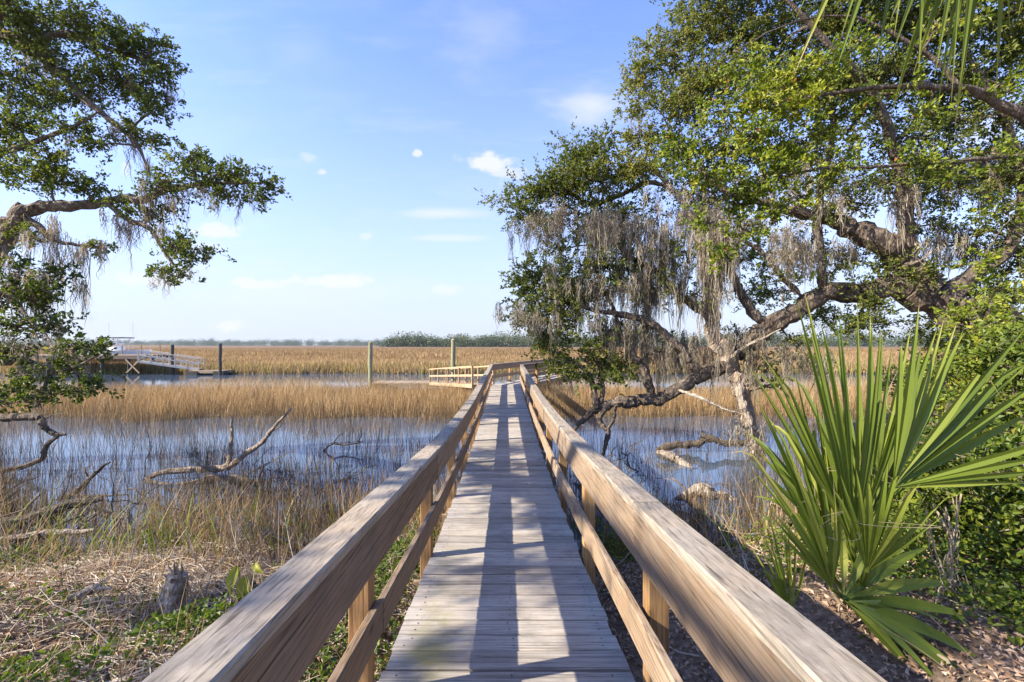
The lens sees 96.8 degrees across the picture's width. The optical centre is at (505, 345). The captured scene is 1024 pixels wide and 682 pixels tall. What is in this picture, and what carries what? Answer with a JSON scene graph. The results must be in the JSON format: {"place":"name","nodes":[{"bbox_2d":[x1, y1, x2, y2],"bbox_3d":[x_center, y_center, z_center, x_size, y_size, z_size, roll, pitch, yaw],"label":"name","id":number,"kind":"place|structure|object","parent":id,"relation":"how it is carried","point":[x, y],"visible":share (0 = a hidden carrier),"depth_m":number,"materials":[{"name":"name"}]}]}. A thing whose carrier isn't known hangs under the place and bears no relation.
{"place":"outdoors","nodes":[
{"label":"outdoors","id":0,"kind":"place"},
{"bbox_2d":[0,373,946,555],"bbox_3d":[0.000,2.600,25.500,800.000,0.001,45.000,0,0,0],"label":"water","id":1,"kind":"structure","parent":0,"point":[164,378],"depth_m":11.80,"materials":[{"name":"blue liquid"}]},
{"bbox_2d":[0,413,68,473],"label":"dead branch","id":2,"kind":"object","parent":1,"relation":"in","point":[40,420],"visible":0.95,"depth_m":9.06,"materials":[{"name":"grey wood"}]},
{"bbox_2d":[4,345,170,374],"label":"pier","id":3,"kind":"structure","parent":1,"relation":"in","point":[127,357],"depth_m":40.30,"materials":[{"name":"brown wood"}]},
{"bbox_2d":[55,461,125,499],"bbox_3d":[-6.978,2.399,7.889,1.321,0.615,0.640,0,0,0],"label":"dead branch","id":4,"kind":"object","parent":1,"relation":"in","point":[94,473],"visible":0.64,"depth_m":7.93,"materials":[{"name":"brown wood"}]},
{"bbox_2d":[80,337,150,361],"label":"motorboat","id":5,"kind":"object","parent":1,"relation":"on","point":[118,350],"visible":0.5,"depth_m":45.10,"materials":[{"name":"white plastic"}]},
{"bbox_2d":[170,344,173,374],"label":"mooring piling","id":6,"kind":"object","parent":1,"relation":"in","point":[171,356],"visible":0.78,"depth_m":40.30,"materials":[{"name":"grey wood"}]},
{"bbox_2d":[185,369,235,374],"bbox_3d":[-26.341,2.521,41.050,3.402,0.598,2.540,0,0,0],"label":"floating dock","id":7,"kind":"object","parent":1,"relation":"on","point":[200,372],"visible":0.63,"depth_m":39.87,"materials":[{"name":"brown wood"}]},
{"bbox_2d":[137,349,204,369],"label":"gangway","id":8,"kind":"object","parent":7,"relation":"on","point":[153,362],"visible":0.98,"depth_m":40.23,"materials":[{"name":"grey metal"}]},
{"bbox_2d":[144,408,291,484],"bbox_3d":[-5.568,2.029,8.702,3.209,1.607,0.546,0,0,0],"label":"dead branch","id":9,"kind":"object","parent":1,"relation":"in","point":[248,451],"visible":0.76,"depth_m":8.86,"materials":[{"name":"grey wood"}]},
{"bbox_2d":[218,343,221,374],"bbox_3d":[-24.894,1.595,39.601,0.284,3.612,0.272,0,0,0],"label":"mooring piling","id":10,"kind":"object","parent":1,"relation":"in","point":[220,358],"visible":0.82,"depth_m":39.50,"materials":[{"name":"grey wood"}]},
{"bbox_2d":[323,430,362,450],"bbox_3d":[-4.031,2.337,11.210,1.008,0.597,0.076,0,0,0],"label":"dead branch","id":11,"kind":"object","parent":1,"relation":"in","point":[329,445],"visible":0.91,"depth_m":11.19,"materials":[{"name":"grey wood"}]},
{"bbox_2d":[368,341,372,385],"bbox_3d":[-8.681,1.568,29.097,0.291,3.664,0.277,0,0,0],"label":"mooring piling","id":12,"kind":"object","parent":1,"relation":"in","point":[370,352],"visible":0.75,"depth_m":29.01,"materials":[{"name":"brown wood"}]},
{"bbox_2d":[370,381,468,388],"bbox_3d":[-5.200,2.531,27.900,5.660,0.578,2.300,0,0,0],"label":"floating dock","id":13,"kind":"object","parent":1,"relation":"on","point":[411,383],"visible":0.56,"depth_m":26.90,"materials":[{"name":"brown wood"}]},
{"bbox_2d":[429,366,494,387],"bbox_3d":[-2.490,1.589,23.050,1.040,1.461,7.975,0,0,-22],"label":"gangway","id":14,"kind":"object","parent":13,"relation":"on","point":[465,375],"visible":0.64,"depth_m":21.79,"materials":[{"name":"beige wood"}]},
{"bbox_2d":[451,339,455,387],"bbox_3d":[-3.081,1.501,26.501,0.285,3.799,0.280,0,0,0],"label":"mooring piling","id":15,"kind":"object","parent":1,"relation":"in","point":[453,345],"visible":0.66,"depth_m":26.39,"materials":[{"name":"brown wood"}]},
{"bbox_2d":[656,450,692,467],"bbox_3d":[3.912,2.607,9.463,0.427,0.478,2.123,0,0,-16],"label":"driftwood log","id":16,"kind":"object","parent":1,"relation":"in","point":[682,461],"visible":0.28,"depth_m":10.06,"materials":[{"name":"beige wood"}]},
{"bbox_2d":[656,430,744,450],"bbox_3d":[4.849,2.337,11.050,2.400,0.516,0.294,0,0,2],"label":"driftwood log","id":17,"kind":"object","parent":1,"relation":"on","point":[703,439],"visible":0.74,"depth_m":11.00,"materials":[{"name":"wood"}]},
{"bbox_2d":[0,345,1023,681],"bbox_3d":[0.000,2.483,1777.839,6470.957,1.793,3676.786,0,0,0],"label":"ground","id":18,"kind":"structure","parent":0,"point":[878,651],"depth_m":3.06,"materials":[{"name":"brown soil"}]},
{"bbox_2d":[0,528,95,542],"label":"driftwood log","id":19,"kind":"object","parent":18,"relation":"on","point":[44,533],"visible":0.53,"depth_m":5.57,"materials":[{"name":"grey wood"}]},
{"bbox_2d":[0,496,103,532],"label":"driftwood log","id":20,"kind":"object","parent":18,"relation":"on","point":[68,506],"visible":0.65,"depth_m":6.08,"materials":[{"name":"wood"}]},
{"bbox_2d":[60,583,111,612],"bbox_3d":[-3.430,2.062,3.692,0.375,0.174,0.173,0,0,-21],"label":"driftwood log","id":21,"kind":"object","parent":18,"relation":"on","point":[82,594],"visible":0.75,"depth_m":3.69,"materials":[{"name":"grey wood"}]},
{"bbox_2d":[0,0,292,422],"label":"live oak","id":22,"kind":"object","parent":18,"relation":"on","point":[17,221],"visible":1,"depth_m":9.35,"materials":[{"name":"green plant"}]},
{"bbox_2d":[154,560,188,623],"bbox_3d":[-2.755,2.025,3.742,0.267,0.520,0.275,0,0,0],"label":"tree stump","id":23,"kind":"object","parent":18,"relation":"on","point":[175,577],"visible":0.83,"depth_m":3.70,"materials":[{"name":"grey wood"}]},
{"bbox_2d":[1,336,385,345],"bbox_3d":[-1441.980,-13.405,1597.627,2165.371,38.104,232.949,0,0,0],"label":"woods","id":24,"kind":"object","parent":18,"relation":"on","point":[212,342],"visible":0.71,"depth_m":1544.23,"materials":[{"name":"green plant"}]},
{"bbox_2d":[0,532,436,681],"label":"straw wrack","id":25,"kind":"object","parent":18,"relation":"on","point":[126,553],"visible":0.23,"depth_m":3.78,"materials":[{"name":"beige plant"}]},
{"bbox_2d":[226,562,263,597],"bbox_3d":[-2.110,1.989,3.697,0.283,0.444,0.116,0,0,0],"label":"prickly pear cactus","id":26,"kind":"object","parent":18,"relation":"on","point":[234,572],"visible":0.75,"depth_m":3.69,"materials":[{"name":"green plant"}]},
{"bbox_2d":[238,579,257,601],"bbox_3d":[-2.259,2.205,4.003,0.175,0.270,0.170,0,0,-37],"label":"charred stub","id":27,"kind":"object","parent":18,"relation":"on","point":[255,585],"visible":0.17,"depth_m":3.98,"materials":[{"name":"grey wood"}]},
{"bbox_2d":[0,400,803,567],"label":"drowned brush","id":28,"kind":"object","parent":18,"relation":"on","point":[124,523],"visible":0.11,"depth_m":6.48,"materials":[{"name":"brown plant"}]},
{"bbox_2d":[0,479,807,672],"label":"bleached brush","id":29,"kind":"object","parent":18,"relation":"on","point":[282,539],"visible":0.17,"depth_m":4.35,"materials":[{"name":"grey wood"}]},
{"bbox_2d":[0,393,891,538],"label":"drowned reeds","id":30,"kind":"object","parent":18,"relation":"on","point":[269,490],"visible":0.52,"depth_m":9.40,"materials":[{"name":"blue liquid"}]},
{"bbox_2d":[0,348,957,373],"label":"marsh grass","id":31,"kind":"structure","parent":18,"relation":"on","point":[324,360],"depth_m":49.02,"materials":[{"name":"yellow plant"}]},
{"bbox_2d":[0,375,966,420],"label":"cordgrass","id":32,"kind":"object","parent":18,"relation":"on","point":[223,393],"visible":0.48,"depth_m":17.72,"materials":[{"name":"beige plant"}]},
{"bbox_2d":[0,443,972,681],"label":"shore grass","id":33,"kind":"structure","parent":18,"relation":"on","point":[254,523],"depth_m":5.30,"materials":[{"name":"plant"}]},
{"bbox_2d":[375,329,640,346],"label":"woods","id":34,"kind":"object","parent":18,"relation":"on","point":[501,340],"visible":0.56,"depth_m":480.09,"materials":[{"name":"green plant"}]},
{"bbox_2d":[0,495,1023,681],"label":"ground weeds","id":35,"kind":"object","parent":18,"relation":"on","point":[1005,578],"visible":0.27,"depth_m":3.25,"materials":[{"name":"green plant"}]},
{"bbox_2d":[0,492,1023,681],"bbox_3d":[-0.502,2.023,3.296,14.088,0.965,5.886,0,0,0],"label":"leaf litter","id":36,"kind":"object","parent":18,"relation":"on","point":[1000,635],"visible":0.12,"depth_m":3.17,"materials":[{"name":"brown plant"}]},
{"bbox_2d":[0,482,1023,681],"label":"fallen twigs","id":37,"kind":"object","parent":18,"relation":"on","point":[948,663],"visible":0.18,"depth_m":4.13,"materials":[{"name":"wood"}]},
{"bbox_2d":[142,358,886,681],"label":"boardwalk","id":38,"kind":"structure","parent":18,"relation":"on","point":[506,583],"depth_m":2.26,"materials":[{"name":"brown wood"}]},
{"bbox_2d":[674,483,735,500],"bbox_3d":[3.405,2.524,7.784,1.090,0.309,0.326,0,0,6],"label":"driftwood log","id":39,"kind":"object","parent":18,"relation":"on","point":[707,495],"visible":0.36,"depth_m":7.69,"materials":[{"name":"beige wood"}]},
{"bbox_2d":[474,0,1023,461],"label":"live oak","id":40,"kind":"object","parent":18,"relation":"on","point":[910,278],"visible":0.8,"depth_m":10.55,"materials":[{"name":"green plant"}]},
{"bbox_2d":[651,328,970,346],"bbox_3d":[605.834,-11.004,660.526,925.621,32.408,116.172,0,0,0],"label":"woods","id":41,"kind":"object","parent":18,"relation":"on","point":[887,342],"visible":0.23,"depth_m":636.76,"materials":[{"name":"green plant"}]},
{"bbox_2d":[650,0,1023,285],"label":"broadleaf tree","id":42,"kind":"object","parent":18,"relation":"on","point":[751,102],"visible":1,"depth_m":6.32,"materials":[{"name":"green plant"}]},
{"bbox_2d":[732,288,1023,676],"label":"palmetto","id":43,"kind":"object","parent":18,"relation":"on","point":[848,491],"visible":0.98,"depth_m":2.62,"materials":[{"name":"green plant"}]},
{"bbox_2d":[786,0,1021,123],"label":"cabbage palm","id":44,"kind":"object","parent":18,"relation":"on","point":[956,7],"visible":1,"depth_m":2.98,"materials":[{"name":"green plant"}]},
{"bbox_2d":[863,336,984,449],"bbox_3d":[7.066,0.798,6.828,2.100,1.937,2.283,0,0,-14],"label":"shrub","id":45,"kind":"object","parent":18,"relation":"on","point":[904,377],"visible":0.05,"depth_m":7.26,"materials":[{"name":"green plant"}]},
{"bbox_2d":[892,455,978,518],"bbox_3d":[4.158,1.381,4.569,1.233,0.819,0.921,0,0,-15],"label":"shrub","id":46,"kind":"object","parent":18,"relation":"on","point":[899,498],"visible":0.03,"depth_m":4.38,"materials":[{"name":"green plant"}]},
{"bbox_2d":[925,494,963,605],"bbox_3d":[2.913,1.451,2.964,0.474,1.012,0.171,0,0,-20],"label":"dry vine","id":47,"kind":"object","parent":18,"relation":"on","point":[951,549],"visible":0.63,"depth_m":2.96,"materials":[{"name":"plant"}]},
{"bbox_2d":[887,312,1023,494],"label":"shrub","id":48,"kind":"object","parent":18,"relation":"on","point":[983,356],"visible":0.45,"depth_m":4.61,"materials":[{"name":"green plant"}]},
{"bbox_2d":[892,415,1023,567],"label":"shrub","id":49,"kind":"object","parent":18,"relation":"on","point":[936,493],"visible":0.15,"depth_m":3.74,"materials":[{"name":"green plant"}]},
{"bbox_2d":[898,279,1023,450],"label":"shrub","id":50,"kind":"object","parent":18,"relation":"on","point":[953,314],"visible":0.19,"depth_m":5.37,"materials":[{"name":"green plant"}]},
{"bbox_2d":[949,424,1023,565],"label":"shrub","id":51,"kind":"object","parent":18,"relation":"on","point":[1012,502],"visible":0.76,"depth_m":3.20,"materials":[{"name":"green plant"}]},
{"bbox_2d":[0,0,1023,344],"label":"sky","id":52,"kind":"structure","parent":0,"point":[382,121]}
]}

